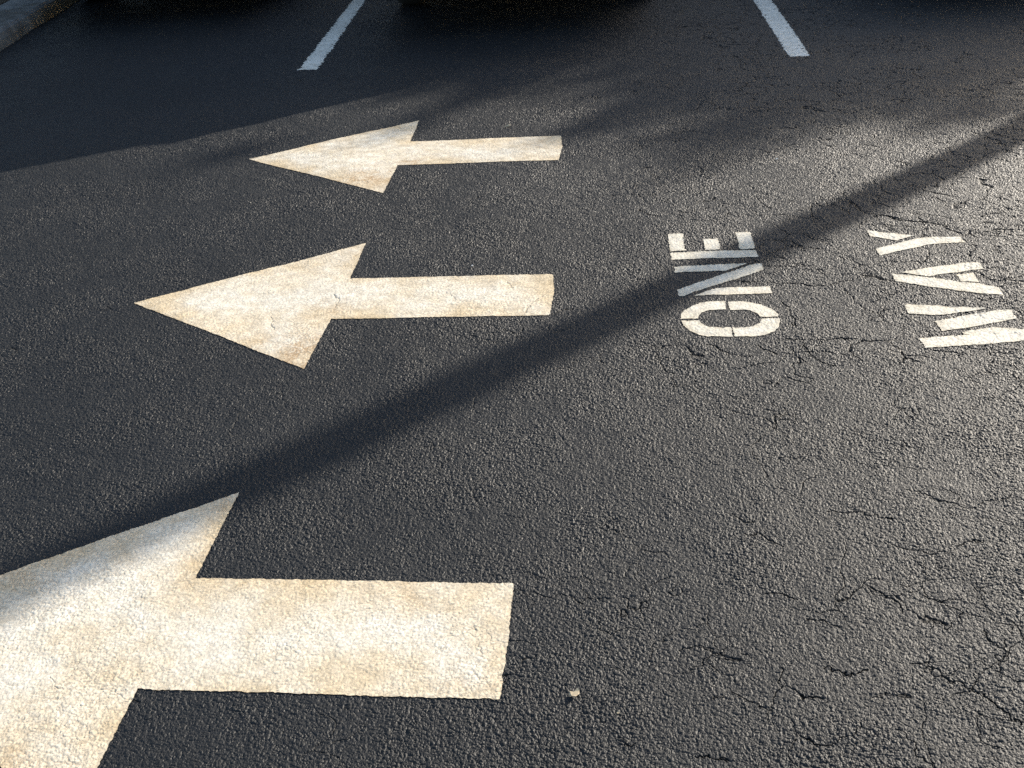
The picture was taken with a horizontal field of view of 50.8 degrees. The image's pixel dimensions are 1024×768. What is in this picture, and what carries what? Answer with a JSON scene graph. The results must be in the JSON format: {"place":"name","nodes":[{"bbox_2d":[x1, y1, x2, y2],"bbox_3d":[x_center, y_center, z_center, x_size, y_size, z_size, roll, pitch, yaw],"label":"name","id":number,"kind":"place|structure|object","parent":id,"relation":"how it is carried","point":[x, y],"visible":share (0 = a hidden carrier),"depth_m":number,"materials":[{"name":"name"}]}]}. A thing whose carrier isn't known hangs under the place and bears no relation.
{"place":"outdoors","nodes":[
{"label":"outdoors","id":0,"kind":"place"},
{"bbox_2d":[0,0,1023,767],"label":"asphalt ground","id":1,"kind":"structure","parent":0,"point":[794,538],"depth_m":3.04,"materials":[{"name":"black asphalt"}]},
{"bbox_2d":[0,0,77,50],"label":"kerb","id":2,"kind":"structure","parent":1,"relation":"on","point":[19,19],"depth_m":7.74,"materials":[{"name":"concrete"}]},
{"bbox_2d":[0,492,513,767],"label":"painted arrow","id":3,"kind":"object","parent":1,"relation":"on","point":[95,636],"visible":1,"depth_m":2.17,"materials":[{"name":"paint"}]},
{"bbox_2d":[297,0,364,69],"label":"parking stripe","id":4,"kind":"object","parent":1,"relation":"on","point":[316,57],"visible":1,"depth_m":6.82,"materials":[{"name":"paint"}]},
{"bbox_2d":[135,243,553,368],"bbox_3d":[-0.502,-0.265,3.477,1.244,0.006,0.880,-18,33,-23],"label":"painted arrow","id":5,"kind":"object","parent":1,"relation":"on","point":[287,313],"visible":1,"depth_m":3.49,"materials":[{"name":"paint"}]},
{"bbox_2d":[251,120,561,192],"bbox_3d":[-0.410,-1.007,4.726,1.237,0.009,0.932,-19,34,-24],"label":"painted arrow","id":6,"kind":"object","parent":1,"relation":"on","point":[371,160],"visible":1,"depth_m":4.74,"materials":[{"name":"paint"}]},
{"bbox_2d":[668,232,779,336],"bbox_3d":[0.666,-0.334,3.449,0.300,0.007,0.771,-2,30,4],"label":"painted word","id":7,"kind":"object","parent":1,"relation":"on","point":[764,326],"visible":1,"depth_m":3.40,"materials":[{"name":"paint"}]},
{"bbox_2d":[754,0,809,56],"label":"parking stripe","id":8,"kind":"object","parent":1,"relation":"on","point":[786,35],"visible":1,"depth_m":6.30,"materials":[{"name":"paint"}]},
{"bbox_2d":[867,230,1023,347],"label":"painted word","id":9,"kind":"object","parent":1,"relation":"on","point":[993,335],"visible":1,"depth_m":3.20,"materials":[{"name":"paint"}]},
{"bbox_2d":[569,688,578,695],"bbox_3d":[0.114,0.567,1.978,0.019,0.005,0.020,-2,30,4],"label":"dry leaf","id":10,"kind":"object","parent":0,"point":[575,692],"visible":1,"depth_m":1.98,"materials":[{"name":"beige plant"}]}
]}

